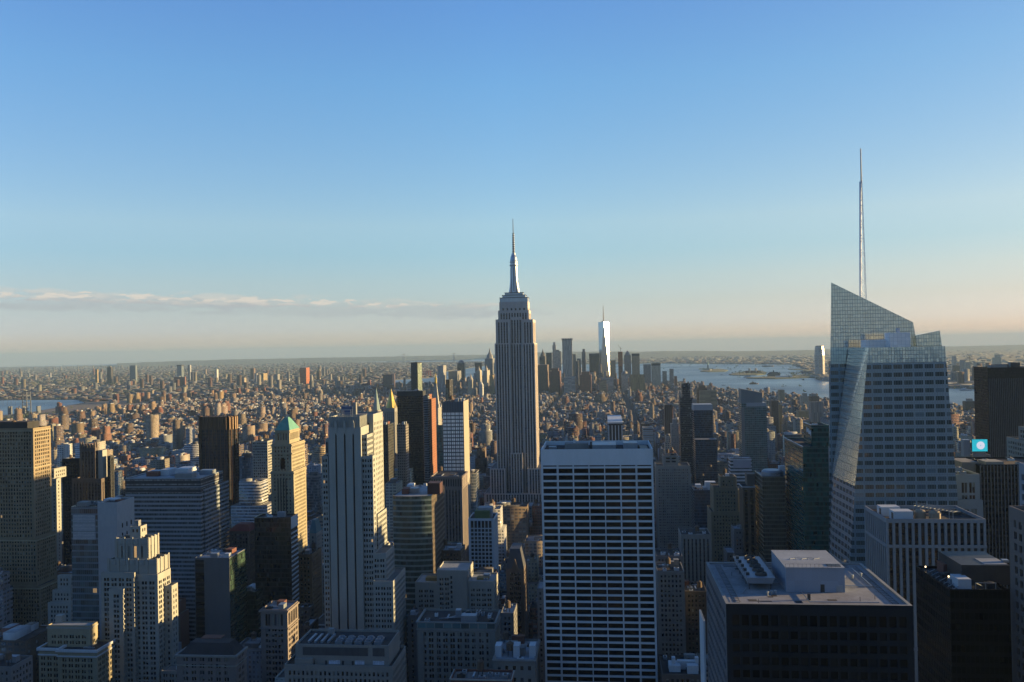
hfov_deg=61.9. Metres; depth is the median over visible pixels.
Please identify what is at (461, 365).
tower
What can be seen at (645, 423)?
tower
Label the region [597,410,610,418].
city building
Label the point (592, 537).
window
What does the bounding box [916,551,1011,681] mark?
black block
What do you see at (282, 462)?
arched window
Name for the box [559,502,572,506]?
window
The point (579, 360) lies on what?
tower
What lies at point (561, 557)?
window
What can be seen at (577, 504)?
window
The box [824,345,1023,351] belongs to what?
hills
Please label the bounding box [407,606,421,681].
dim block
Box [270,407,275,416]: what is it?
city building
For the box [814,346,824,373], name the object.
bay tower
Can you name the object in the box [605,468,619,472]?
window
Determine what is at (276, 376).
tower
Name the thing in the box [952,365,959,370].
tower
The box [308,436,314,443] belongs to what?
city building
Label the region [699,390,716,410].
tower
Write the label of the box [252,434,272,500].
white grid block
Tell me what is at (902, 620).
window
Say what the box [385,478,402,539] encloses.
city building
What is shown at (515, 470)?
skyscraper
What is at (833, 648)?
window
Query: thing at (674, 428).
tower
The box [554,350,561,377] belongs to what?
tower
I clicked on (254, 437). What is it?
city building
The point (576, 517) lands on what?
window
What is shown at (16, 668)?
dark roofed block
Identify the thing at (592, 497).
window
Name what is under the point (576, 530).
window
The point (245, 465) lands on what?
city building
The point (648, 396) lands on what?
city building
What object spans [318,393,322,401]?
city building
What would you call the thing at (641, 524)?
window
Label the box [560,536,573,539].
window
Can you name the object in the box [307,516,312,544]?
city building
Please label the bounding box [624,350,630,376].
tower
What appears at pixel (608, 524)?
window
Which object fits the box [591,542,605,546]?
window
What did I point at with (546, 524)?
window
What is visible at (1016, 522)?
edge tower
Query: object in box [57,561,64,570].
city building
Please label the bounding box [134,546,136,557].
window
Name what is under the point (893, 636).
window
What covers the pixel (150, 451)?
city building
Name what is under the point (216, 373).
tower
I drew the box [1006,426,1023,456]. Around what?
limestone top
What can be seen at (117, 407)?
city building
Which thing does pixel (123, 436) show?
city building
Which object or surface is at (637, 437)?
city building
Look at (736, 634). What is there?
window
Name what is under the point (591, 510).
window
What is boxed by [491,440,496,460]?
city building
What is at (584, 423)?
city building
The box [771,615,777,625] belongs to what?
window
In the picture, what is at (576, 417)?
city building
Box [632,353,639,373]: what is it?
tower
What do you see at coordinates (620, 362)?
tower
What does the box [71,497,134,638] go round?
office building
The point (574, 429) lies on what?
city building
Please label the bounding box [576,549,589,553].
window
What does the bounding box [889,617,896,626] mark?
window
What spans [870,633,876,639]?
window
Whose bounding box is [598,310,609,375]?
gleaming tower
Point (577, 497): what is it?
window
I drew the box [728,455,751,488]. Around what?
white banded block
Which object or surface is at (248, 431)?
city building
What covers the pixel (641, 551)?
window
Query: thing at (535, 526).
city building
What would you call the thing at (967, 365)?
tower
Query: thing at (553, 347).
tower
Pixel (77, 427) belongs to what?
city building
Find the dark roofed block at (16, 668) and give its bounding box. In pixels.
[0,650,32,681]
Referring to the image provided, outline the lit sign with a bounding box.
[961,439,987,456]
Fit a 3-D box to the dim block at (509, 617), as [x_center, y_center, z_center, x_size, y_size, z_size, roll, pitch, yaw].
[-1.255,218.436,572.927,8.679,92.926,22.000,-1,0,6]
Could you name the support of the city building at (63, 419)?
on the ground
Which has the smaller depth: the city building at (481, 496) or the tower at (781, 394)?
the city building at (481, 496)
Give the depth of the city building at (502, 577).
774.85 m
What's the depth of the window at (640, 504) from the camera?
484.95 m
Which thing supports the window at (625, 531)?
in the office slab at (599, 575)
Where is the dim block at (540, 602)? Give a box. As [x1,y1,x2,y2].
[537,580,544,681]
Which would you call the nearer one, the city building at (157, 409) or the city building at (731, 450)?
the city building at (731, 450)
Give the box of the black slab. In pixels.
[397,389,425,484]
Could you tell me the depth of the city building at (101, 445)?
1645.17 m
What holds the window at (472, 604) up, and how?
in the cream building at (454, 584)
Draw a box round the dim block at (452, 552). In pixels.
[441,538,464,561]
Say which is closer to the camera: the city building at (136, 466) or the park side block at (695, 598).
the park side block at (695, 598)
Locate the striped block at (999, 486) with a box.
[954,457,1023,681]
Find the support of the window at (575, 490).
in the office slab at (599, 575)
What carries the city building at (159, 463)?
on the ground
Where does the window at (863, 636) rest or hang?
in the office block at (804, 616)
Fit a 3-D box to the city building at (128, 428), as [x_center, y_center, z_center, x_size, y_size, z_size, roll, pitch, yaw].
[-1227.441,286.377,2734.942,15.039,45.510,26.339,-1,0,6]
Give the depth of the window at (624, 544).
485.72 m
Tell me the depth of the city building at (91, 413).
3451.47 m
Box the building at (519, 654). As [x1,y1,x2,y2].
[492,630,539,681]
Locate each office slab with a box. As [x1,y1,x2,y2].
[125,466,229,641]
[541,440,657,681]
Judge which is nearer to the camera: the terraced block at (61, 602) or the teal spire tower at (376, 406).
the terraced block at (61, 602)
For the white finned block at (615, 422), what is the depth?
1369.55 m
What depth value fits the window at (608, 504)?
486.85 m
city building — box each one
[0,568,12,629]
[0,622,46,681]
[13,406,22,420]
[29,412,38,418]
[37,414,46,425]
[49,417,58,423]
[51,447,56,464]
[52,424,64,449]
[55,402,61,413]
[57,442,72,467]
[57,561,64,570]
[58,414,68,429]
[59,406,67,414]
[62,541,63,564]
[71,420,83,434]
[75,431,86,437]
[75,443,93,457]
[77,409,85,421]
[79,435,96,443]
[87,417,97,434]
[88,409,94,416]
[88,425,99,438]
[88,439,105,449]
[101,403,106,413]
[101,425,111,440]
[107,403,114,413]
[107,440,117,447]
[107,449,115,469]
[107,470,122,495]
[109,399,117,404]
[113,393,118,402]
[114,420,126,426]
[114,459,120,468]
[115,404,121,410]
[117,435,134,438]
[118,441,131,452]
[118,452,130,463]
[118,461,131,465]
[124,423,132,433]
[124,462,150,475]
[126,403,132,412]
[127,393,132,402]
[127,467,154,477]
[128,413,139,418]
[130,464,145,469]
[132,454,156,464]
[134,392,139,402]
[137,405,145,413]
[138,441,157,446]
[139,447,164,456]
[144,392,149,401]
[146,414,158,438]
[149,401,156,410]
[150,456,169,469]
[154,406,162,413]
[156,412,163,417]
[157,400,164,407]
[157,441,172,449]
[159,434,171,442]
[160,422,169,426]
[164,418,173,422]
[166,393,171,399]
[171,449,183,454]
[172,417,182,449]
[175,453,189,465]
[176,460,195,467]
[178,598,189,648]
[178,615,180,641]
[181,396,187,402]
[183,425,185,439]
[184,441,198,464]
[186,426,194,443]
[187,410,195,415]
[201,403,207,413]
[203,404,212,414]
[203,406,209,415]
[214,402,221,415]
[216,390,223,398]
[221,402,227,413]
[222,400,230,410]
[230,397,237,402]
[231,409,238,414]
[231,478,271,527]
[238,412,246,425]
[239,444,243,455]
[239,453,252,480]
[240,631,261,681]
[242,388,249,393]
[242,424,254,441]
[247,419,258,422]
[248,435,258,453]
[252,421,267,430]
[256,406,265,417]
[256,430,265,435]
[259,395,265,400]
[266,429,274,437]
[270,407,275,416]
[275,668,284,681]
[279,398,285,406]
[280,402,286,414]
[286,397,292,402]
[290,409,295,418]
[293,419,300,432]
[300,424,307,431]
[304,404,308,412]
[305,444,308,473]
[306,472,322,513]
[307,463,321,472]
[307,510,318,519]
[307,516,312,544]
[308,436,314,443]
[312,411,317,416]
[312,442,325,463]
[317,514,322,546]
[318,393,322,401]
[318,613,324,628]
[321,420,328,445]
[325,397,330,405]
[329,411,340,416]
[337,380,343,385]
[357,405,368,410]
[365,405,371,411]
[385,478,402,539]
[394,465,412,482]
[447,541,459,543]
[469,401,472,413]
[469,421,475,435]
[469,427,471,454]
[470,453,475,469]
[470,469,479,513]
[472,387,476,395]
[473,567,497,571]
[475,444,487,472]
[479,423,491,446]
[479,469,485,484]
[479,494,483,505]
[483,465,492,489]
[484,499,506,566]
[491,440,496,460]
[495,498,529,551]
[498,595,506,635]
[499,552,508,586]
[499,564,506,595]
[525,535,542,564]
[526,552,541,604]
[528,599,537,638]
[529,499,541,534]
[539,433,545,442]
[542,423,549,431]
[546,410,551,415]
[548,429,552,436]
[549,427,561,430]
[553,429,561,436]
[560,419,566,426]
[562,396,568,403]
[564,420,572,436]
[568,425,578,440]
[569,412,582,429]
[569,432,577,440]
[576,361,578,386]
[576,406,581,411]
[581,425,586,437]
[582,420,586,427]
[589,423,593,436]
[590,371,596,382]
[594,393,606,403]
[594,433,601,440]
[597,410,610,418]
[600,429,606,440]
[610,399,614,410]
[622,429,631,439]
[626,419,632,433]
[628,410,632,421]
[633,420,639,435]
[633,432,640,439]
[635,391,642,401]
[646,390,651,399]
[650,403,653,417]
[655,432,659,453]
[656,424,663,429]
[659,408,663,423]
[660,445,663,461]
[664,434,670,452]
[712,413,715,432]
[713,433,721,448]
[715,405,721,413]
[717,397,722,404]
[717,458,727,473]
[718,428,726,440]
[718,451,738,459]
[719,413,724,419]
[725,391,734,395]
[725,409,730,422]
[725,420,732,430]
[726,447,738,452]
[727,428,738,449]
[728,399,737,404]
[729,431,735,448]
[764,387,769,392]
[767,416,775,432]
[767,428,775,461]
[769,461,779,468]
[775,433,781,451]
[775,452,781,461]
[780,456,784,465]
[781,415,789,431]
[782,432,803,455]
[786,421,792,431]
[791,399,796,406]
[791,405,800,413]
[793,418,802,432]
[801,402,806,409]
[951,412,958,432]
[952,423,960,451]
[955,441,970,451]
[959,427,965,434]
[959,433,971,440]
[965,414,972,421]
[971,420,974,435]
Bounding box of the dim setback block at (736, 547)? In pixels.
[723,524,744,561]
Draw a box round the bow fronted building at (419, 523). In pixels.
[393,481,444,650]
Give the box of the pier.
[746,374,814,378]
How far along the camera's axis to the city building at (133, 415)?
3256.11 m
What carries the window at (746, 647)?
in the office block at (804, 616)
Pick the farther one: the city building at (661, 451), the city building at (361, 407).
the city building at (361, 407)
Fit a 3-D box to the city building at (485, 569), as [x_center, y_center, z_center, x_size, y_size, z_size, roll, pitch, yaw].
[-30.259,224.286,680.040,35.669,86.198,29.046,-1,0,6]
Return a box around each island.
[700,369,727,371]
[729,371,765,375]
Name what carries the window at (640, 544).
in the office slab at (599, 575)
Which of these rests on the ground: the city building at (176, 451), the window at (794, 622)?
the city building at (176, 451)
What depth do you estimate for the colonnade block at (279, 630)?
548.30 m
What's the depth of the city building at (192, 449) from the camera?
1694.51 m
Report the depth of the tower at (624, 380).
4660.09 m
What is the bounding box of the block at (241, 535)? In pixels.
[229,522,254,586]
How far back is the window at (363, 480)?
584.25 m
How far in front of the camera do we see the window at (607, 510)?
486.85 m
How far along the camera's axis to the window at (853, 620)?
227.62 m
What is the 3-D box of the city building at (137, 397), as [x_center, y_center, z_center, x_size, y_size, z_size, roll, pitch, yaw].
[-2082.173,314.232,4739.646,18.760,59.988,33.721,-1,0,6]
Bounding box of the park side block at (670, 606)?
[655,557,685,679]
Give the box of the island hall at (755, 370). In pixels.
[745,368,759,372]
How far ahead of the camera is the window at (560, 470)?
489.77 m
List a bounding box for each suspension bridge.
[0,392,40,414]
[386,353,468,364]
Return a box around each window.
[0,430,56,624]
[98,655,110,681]
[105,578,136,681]
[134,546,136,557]
[138,528,168,681]
[268,442,271,492]
[280,458,284,468]
[287,446,305,552]
[324,480,391,627]
[419,603,491,611]
[424,662,488,681]
[444,449,463,469]
[543,469,557,472]
[543,475,557,479]
[543,482,556,486]
[544,489,556,492]
[544,495,556,499]
[544,502,556,506]
[544,509,557,512]
[544,515,558,519]
[544,522,558,526]
[544,529,558,532]
[544,536,557,539]
[545,542,557,546]
[545,549,557,552]
[545,556,558,559]
[559,469,572,472]
[559,475,572,479]
[559,482,572,486]
[559,489,572,492]
[559,495,572,499]
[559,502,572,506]
[559,509,572,512]
[559,516,573,519]
[560,522,573,526]
[560,529,573,532]
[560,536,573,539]
[560,542,573,546]
[560,549,573,553]
[560,556,573,559]
[574,468,588,472]
[574,475,588,479]
[574,482,588,486]
[574,489,588,492]
[575,495,588,499]
[575,502,588,506]
[575,509,588,512]
[575,516,589,519]
[575,522,589,526]
[575,529,589,532]
[575,536,589,539]
[575,542,589,546]
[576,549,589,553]
[589,468,603,472]
[590,475,603,479]
[590,482,603,486]
[590,489,604,492]
[590,495,604,499]
[590,502,604,506]
[590,509,604,512]
[590,516,604,519]
[591,522,604,526]
[591,529,604,533]
[591,536,605,539]
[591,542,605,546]
[591,549,605,553]
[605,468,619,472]
[605,475,619,479]
[605,482,619,485]
[606,489,619,492]
[606,495,619,499]
[606,502,620,506]
[606,509,620,512]
[606,516,620,519]
[606,522,620,526]
[606,529,620,533]
[607,536,620,539]
[607,542,620,546]
[607,549,621,553]
[621,468,635,472]
[621,475,635,479]
[621,482,635,485]
[622,489,635,492]
[622,495,635,499]
[622,502,635,506]
[622,509,635,512]
[622,516,636,519]
[622,522,636,526]
[622,529,636,533]
[623,536,636,539]
[623,543,636,546]
[623,549,636,553]
[636,468,650,472]
[637,475,650,479]
[637,502,651,506]
[637,509,651,512]
[638,482,651,485]
[638,488,651,492]
[638,495,651,499]
[638,516,651,519]
[638,522,651,526]
[638,549,652,553]
[639,529,652,533]
[639,536,652,539]
[639,543,652,546]
[715,534,729,559]
[732,615,738,624]
[733,631,739,637]
[733,644,739,650]
[733,657,739,663]
[733,670,740,676]
[742,615,748,624]
[742,631,748,637]
[742,644,749,650]
[743,657,749,663]
[743,670,749,676]
[751,615,758,625]
[752,631,758,638]
[752,644,758,651]
[752,657,759,664]
[753,670,759,677]
[761,615,767,625]
[762,631,768,638]
[762,644,768,651]
[762,657,768,664]
[762,670,769,677]
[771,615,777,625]
[771,631,777,638]
[772,644,778,651]
[772,657,778,664]
[772,671,778,677]
[781,615,787,625]
[781,631,787,638]
[781,645,787,651]
[782,658,788,664]
[782,671,788,677]
[790,616,797,625]
[791,632,797,638]
[791,645,797,651]
[791,658,798,664]
[792,671,798,677]
[800,616,806,625]
[801,632,807,638]
[801,645,807,651]
[801,658,807,664]
[801,671,808,678]
[810,616,816,625]
[810,632,817,638]
[811,645,817,652]
[811,658,817,665]
[811,671,817,678]
[820,616,826,625]
[820,632,826,639]
[820,645,827,652]
[821,658,827,665]
[821,671,827,678]
[830,616,836,626]
[830,632,836,639]
[830,645,837,652]
[831,658,837,665]
[831,672,837,678]
[840,616,846,626]
[840,632,846,639]
[840,645,846,652]
[841,659,847,665]
[841,672,847,678]
[849,616,856,626]
[850,632,856,639]
[850,646,856,652]
[850,659,857,665]
[851,672,857,679]
[859,616,866,626]
[860,633,866,639]
[860,646,866,652]
[860,659,867,666]
[861,672,867,679]
[869,617,876,626]
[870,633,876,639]
[870,646,876,653]
[870,659,877,666]
[871,672,877,679]
[879,617,886,626]
[880,633,886,639]
[880,646,886,653]
[880,659,886,666]
[881,673,887,679]
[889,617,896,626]
[890,633,896,640]
[890,646,896,653]
[890,660,896,666]
[891,673,897,679]
[899,617,906,627]
[900,633,906,640]
[900,646,906,653]
[900,660,906,666]
[901,673,907,680]
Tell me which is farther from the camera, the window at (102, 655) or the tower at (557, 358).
the tower at (557, 358)
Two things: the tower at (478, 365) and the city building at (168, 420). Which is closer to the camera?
the city building at (168, 420)
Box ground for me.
[0,349,1023,489]
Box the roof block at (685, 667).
[659,653,700,681]
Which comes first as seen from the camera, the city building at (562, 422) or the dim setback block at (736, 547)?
the dim setback block at (736, 547)
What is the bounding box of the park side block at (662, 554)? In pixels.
[655,542,682,565]
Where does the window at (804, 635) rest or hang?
in the office block at (804, 616)
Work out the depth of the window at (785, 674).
229.35 m
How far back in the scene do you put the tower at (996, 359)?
7780.29 m
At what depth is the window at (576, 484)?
488.87 m
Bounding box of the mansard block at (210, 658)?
[174,634,247,681]
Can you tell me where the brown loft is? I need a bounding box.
[298,542,321,617]
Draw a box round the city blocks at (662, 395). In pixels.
[0,361,974,681]
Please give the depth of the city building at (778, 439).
1965.12 m
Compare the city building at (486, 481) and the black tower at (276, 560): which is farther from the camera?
the city building at (486, 481)
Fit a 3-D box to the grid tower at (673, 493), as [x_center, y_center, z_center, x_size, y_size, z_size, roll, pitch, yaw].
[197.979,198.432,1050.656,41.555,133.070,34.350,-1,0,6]
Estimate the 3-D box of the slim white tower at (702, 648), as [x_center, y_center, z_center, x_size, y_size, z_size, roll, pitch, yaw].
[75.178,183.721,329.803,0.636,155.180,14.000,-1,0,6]
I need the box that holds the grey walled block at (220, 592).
[195,547,246,642]
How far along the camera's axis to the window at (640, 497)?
485.01 m
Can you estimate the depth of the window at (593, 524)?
487.68 m
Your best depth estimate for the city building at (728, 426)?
2245.05 m
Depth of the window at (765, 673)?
229.91 m
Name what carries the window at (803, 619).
in the office block at (804, 616)
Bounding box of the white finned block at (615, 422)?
[607,415,622,440]
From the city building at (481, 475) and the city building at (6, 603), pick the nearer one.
the city building at (6, 603)
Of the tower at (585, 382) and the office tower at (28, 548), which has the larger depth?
the tower at (585, 382)
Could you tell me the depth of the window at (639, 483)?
485.07 m
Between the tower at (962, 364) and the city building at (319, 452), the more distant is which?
the tower at (962, 364)
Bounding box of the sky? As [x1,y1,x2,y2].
[0,0,1023,366]
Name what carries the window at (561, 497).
in the office slab at (599, 575)
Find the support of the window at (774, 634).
in the office block at (804, 616)
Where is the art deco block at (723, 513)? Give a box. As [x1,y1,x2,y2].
[707,468,739,561]
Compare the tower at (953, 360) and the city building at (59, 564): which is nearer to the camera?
the city building at (59, 564)
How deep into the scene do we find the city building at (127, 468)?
1572.98 m
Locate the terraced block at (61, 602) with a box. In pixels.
[48,574,72,623]
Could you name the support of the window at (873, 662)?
in the office block at (804, 616)
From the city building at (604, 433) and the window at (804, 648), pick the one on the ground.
the city building at (604, 433)
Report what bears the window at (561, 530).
in the office slab at (599, 575)
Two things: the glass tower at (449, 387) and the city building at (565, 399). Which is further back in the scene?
the city building at (565, 399)
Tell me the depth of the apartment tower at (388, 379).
5309.45 m
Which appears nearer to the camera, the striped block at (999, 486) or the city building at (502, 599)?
the striped block at (999, 486)
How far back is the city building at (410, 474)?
1203.42 m
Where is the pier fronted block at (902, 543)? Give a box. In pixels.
[864,503,986,681]
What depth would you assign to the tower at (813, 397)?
3101.49 m
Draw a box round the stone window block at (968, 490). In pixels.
[955,466,982,517]
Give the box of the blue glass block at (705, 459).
[693,438,717,483]
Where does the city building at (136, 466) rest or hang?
on the ground
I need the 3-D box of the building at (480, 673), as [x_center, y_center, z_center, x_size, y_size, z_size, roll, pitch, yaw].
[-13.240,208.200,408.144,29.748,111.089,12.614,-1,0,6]
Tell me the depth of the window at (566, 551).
489.47 m
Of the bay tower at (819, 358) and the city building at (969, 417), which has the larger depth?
the bay tower at (819, 358)
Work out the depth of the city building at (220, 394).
4779.03 m
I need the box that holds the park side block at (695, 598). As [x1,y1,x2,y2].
[685,579,707,654]
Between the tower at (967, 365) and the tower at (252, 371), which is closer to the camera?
the tower at (967, 365)
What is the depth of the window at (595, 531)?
487.68 m
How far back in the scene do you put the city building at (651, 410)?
2816.81 m
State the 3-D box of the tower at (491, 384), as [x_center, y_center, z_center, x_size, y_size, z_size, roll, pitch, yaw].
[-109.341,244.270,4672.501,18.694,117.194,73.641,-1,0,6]
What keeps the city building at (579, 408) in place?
on the ground
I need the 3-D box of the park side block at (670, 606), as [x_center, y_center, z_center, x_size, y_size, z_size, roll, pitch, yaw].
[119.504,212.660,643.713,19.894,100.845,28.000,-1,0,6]
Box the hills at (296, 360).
[117,354,494,366]
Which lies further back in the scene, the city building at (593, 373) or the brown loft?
the city building at (593, 373)
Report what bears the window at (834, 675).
in the office block at (804, 616)
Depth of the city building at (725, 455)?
1665.10 m
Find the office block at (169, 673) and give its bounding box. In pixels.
[161,664,176,681]
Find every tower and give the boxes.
[0,420,57,624]
[62,458,79,564]
[72,440,107,505]
[95,369,98,382]
[101,520,178,681]
[107,366,112,383]
[107,455,114,497]
[130,365,136,381]
[174,377,185,385]
[177,365,183,376]
[188,365,190,379]
[198,415,238,516]
[215,369,218,379]
[250,368,255,378]
[254,511,298,606]
[260,373,266,380]
[270,417,306,553]
[274,374,279,379]
[300,367,309,383]
[322,402,407,681]
[372,389,380,411]
[383,374,394,388]
[383,389,397,453]
[383,421,394,507]
[397,421,409,487]
[411,362,421,389]
[423,395,430,482]
[430,466,468,560]
[433,373,441,436]
[436,425,442,470]
[437,365,446,391]
[442,395,470,517]
[446,379,452,400]
[448,370,460,384]
[457,360,465,379]
[468,374,473,395]
[475,362,481,371]
[476,368,481,385]
[479,380,483,397]
[483,365,489,387]
[485,348,494,374]
[489,375,494,394]
[506,543,528,638]
[538,364,548,393]
[539,349,545,363]
[546,353,552,380]
[550,368,560,395]
[552,342,555,367]
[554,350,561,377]
[562,338,572,376]
[564,376,575,393]
[572,354,575,375]
[577,359,580,376]
[580,371,591,392]
[582,349,585,370]
[589,353,598,376]
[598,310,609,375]
[599,380,606,392]
[601,377,613,391]
[610,360,615,378]
[618,352,622,388]
[621,370,627,393]
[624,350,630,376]
[630,374,644,391]
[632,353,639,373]
[641,422,649,439]
[642,426,653,456]
[643,364,650,383]
[651,363,660,386]
[655,449,690,547]
[662,371,666,385]
[664,404,672,441]
[669,369,673,386]
[670,419,678,454]
[674,376,676,387]
[679,383,693,482]
[692,403,712,479]
[696,385,706,402]
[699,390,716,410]
[699,610,705,681]
[738,388,767,473]
[739,472,756,555]
[770,400,778,432]
[778,389,784,401]
[778,404,782,432]
[784,422,828,552]
[796,410,808,418]
[799,393,808,407]
[808,393,818,400]
[809,401,823,421]
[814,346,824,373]
[952,356,956,364]
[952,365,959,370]
[960,360,964,370]
[962,398,974,410]
[964,362,970,371]
[974,362,1023,456]
[992,355,1000,363]
[1009,506,1023,681]
[1019,463,1023,505]
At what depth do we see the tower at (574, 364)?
5587.03 m
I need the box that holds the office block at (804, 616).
[706,550,914,681]
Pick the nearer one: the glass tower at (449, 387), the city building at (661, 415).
the glass tower at (449, 387)
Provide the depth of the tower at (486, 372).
4943.12 m
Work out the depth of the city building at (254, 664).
601.17 m
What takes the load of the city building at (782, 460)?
on the ground
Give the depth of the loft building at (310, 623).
591.46 m
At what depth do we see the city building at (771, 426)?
2205.49 m
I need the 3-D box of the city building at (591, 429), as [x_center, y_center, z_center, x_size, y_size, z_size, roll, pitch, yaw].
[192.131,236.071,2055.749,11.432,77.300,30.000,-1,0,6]
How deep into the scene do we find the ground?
13543.56 m
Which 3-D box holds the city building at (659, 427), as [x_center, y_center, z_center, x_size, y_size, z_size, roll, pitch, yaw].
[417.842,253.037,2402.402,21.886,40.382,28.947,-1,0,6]
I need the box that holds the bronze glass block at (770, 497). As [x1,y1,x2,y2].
[755,465,786,561]
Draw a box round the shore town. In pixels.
[0,349,1023,401]
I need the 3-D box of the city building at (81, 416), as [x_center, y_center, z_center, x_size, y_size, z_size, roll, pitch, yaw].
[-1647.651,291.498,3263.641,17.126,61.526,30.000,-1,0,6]
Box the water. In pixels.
[0,359,973,414]
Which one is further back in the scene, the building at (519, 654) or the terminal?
the terminal
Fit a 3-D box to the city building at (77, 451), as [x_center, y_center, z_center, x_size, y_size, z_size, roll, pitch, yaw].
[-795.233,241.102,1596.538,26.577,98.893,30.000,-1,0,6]
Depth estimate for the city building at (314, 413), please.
3237.89 m
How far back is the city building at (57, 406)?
3904.07 m
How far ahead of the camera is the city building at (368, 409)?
2891.63 m
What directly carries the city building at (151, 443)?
on the ground
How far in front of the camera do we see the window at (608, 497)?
486.91 m
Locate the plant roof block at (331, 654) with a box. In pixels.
[284,627,406,681]
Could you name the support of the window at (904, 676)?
in the office block at (804, 616)
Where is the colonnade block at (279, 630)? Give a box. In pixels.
[259,599,298,681]
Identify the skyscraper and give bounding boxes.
[484,232,541,503]
[829,149,957,565]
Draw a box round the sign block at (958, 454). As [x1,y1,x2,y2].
[956,452,989,456]
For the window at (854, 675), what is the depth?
227.51 m
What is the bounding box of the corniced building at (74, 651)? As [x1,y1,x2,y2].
[36,614,115,681]
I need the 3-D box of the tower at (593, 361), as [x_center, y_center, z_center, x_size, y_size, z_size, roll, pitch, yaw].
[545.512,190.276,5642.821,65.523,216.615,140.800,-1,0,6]
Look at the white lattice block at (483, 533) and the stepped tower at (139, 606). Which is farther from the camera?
the white lattice block at (483, 533)
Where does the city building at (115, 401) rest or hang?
on the ground
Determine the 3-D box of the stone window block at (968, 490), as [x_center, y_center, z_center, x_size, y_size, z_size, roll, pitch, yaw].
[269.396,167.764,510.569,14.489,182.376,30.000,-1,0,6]
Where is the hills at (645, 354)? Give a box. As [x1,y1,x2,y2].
[537,350,827,359]
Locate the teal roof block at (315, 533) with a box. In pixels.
[309,518,322,613]
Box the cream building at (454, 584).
[415,561,498,611]
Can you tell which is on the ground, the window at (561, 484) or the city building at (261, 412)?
the city building at (261, 412)
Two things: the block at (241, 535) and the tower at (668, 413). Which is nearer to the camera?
the block at (241, 535)
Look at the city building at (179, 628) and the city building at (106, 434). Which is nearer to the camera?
the city building at (179, 628)
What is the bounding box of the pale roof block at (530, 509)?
[506,499,533,517]
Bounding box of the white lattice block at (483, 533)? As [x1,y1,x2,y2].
[468,506,498,582]
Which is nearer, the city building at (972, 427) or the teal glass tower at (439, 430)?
the teal glass tower at (439, 430)
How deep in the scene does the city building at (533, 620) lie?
695.53 m
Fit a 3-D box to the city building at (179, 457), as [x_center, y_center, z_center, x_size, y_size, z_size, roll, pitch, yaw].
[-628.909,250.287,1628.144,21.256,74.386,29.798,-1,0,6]
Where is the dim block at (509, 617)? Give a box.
[501,600,517,637]
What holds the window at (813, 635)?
in the office block at (804, 616)
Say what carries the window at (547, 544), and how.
in the office slab at (599, 575)
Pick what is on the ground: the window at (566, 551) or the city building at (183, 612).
the city building at (183, 612)
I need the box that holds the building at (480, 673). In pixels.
[449,659,514,681]
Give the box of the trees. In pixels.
[0,355,982,424]
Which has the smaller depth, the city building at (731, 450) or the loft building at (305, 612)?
the loft building at (305, 612)
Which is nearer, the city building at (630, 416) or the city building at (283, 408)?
the city building at (630, 416)
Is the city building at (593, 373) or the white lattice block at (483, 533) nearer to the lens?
the white lattice block at (483, 533)
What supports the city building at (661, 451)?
on the ground
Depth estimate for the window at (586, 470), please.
488.87 m
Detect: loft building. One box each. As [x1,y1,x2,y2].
[298,603,313,639]
[302,617,318,636]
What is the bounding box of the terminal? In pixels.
[767,370,779,375]
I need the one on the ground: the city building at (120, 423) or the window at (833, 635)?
the city building at (120, 423)
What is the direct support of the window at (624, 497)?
in the office slab at (599, 575)
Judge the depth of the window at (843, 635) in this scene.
227.85 m
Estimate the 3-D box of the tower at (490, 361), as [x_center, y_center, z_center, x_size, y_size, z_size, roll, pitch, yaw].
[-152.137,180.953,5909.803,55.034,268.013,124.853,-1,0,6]
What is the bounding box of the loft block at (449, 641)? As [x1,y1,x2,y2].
[416,608,500,681]
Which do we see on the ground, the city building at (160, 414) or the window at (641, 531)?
the city building at (160, 414)
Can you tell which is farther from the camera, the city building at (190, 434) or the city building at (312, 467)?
the city building at (190, 434)
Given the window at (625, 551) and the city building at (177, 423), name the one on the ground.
the city building at (177, 423)
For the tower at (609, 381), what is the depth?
4569.14 m
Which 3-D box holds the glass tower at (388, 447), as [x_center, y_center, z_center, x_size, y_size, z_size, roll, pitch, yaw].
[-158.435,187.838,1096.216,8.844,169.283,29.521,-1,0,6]
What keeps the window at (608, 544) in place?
in the office slab at (599, 575)
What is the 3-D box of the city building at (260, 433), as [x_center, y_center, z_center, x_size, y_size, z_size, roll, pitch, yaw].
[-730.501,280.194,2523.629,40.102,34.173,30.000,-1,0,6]
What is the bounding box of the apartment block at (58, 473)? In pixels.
[51,466,65,563]
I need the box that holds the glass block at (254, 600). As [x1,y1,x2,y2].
[247,586,262,637]
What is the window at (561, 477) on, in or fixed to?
in the office slab at (599, 575)
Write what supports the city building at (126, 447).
on the ground
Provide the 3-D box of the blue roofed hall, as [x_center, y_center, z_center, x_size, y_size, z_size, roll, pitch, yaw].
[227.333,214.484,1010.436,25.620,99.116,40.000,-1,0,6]
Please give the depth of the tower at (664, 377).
5229.51 m
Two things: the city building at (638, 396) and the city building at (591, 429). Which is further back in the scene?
the city building at (638, 396)
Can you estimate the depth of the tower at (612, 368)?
5461.35 m
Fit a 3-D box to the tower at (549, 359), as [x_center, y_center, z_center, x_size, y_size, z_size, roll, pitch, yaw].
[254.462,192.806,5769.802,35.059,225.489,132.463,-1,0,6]
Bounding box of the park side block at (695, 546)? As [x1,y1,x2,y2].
[678,525,711,587]
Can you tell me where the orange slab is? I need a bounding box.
[430,398,436,475]
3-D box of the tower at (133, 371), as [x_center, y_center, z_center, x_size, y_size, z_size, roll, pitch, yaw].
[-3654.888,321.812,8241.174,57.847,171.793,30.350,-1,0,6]
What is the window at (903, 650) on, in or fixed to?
in the office block at (804, 616)
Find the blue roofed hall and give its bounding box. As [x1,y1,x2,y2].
[691,481,715,527]

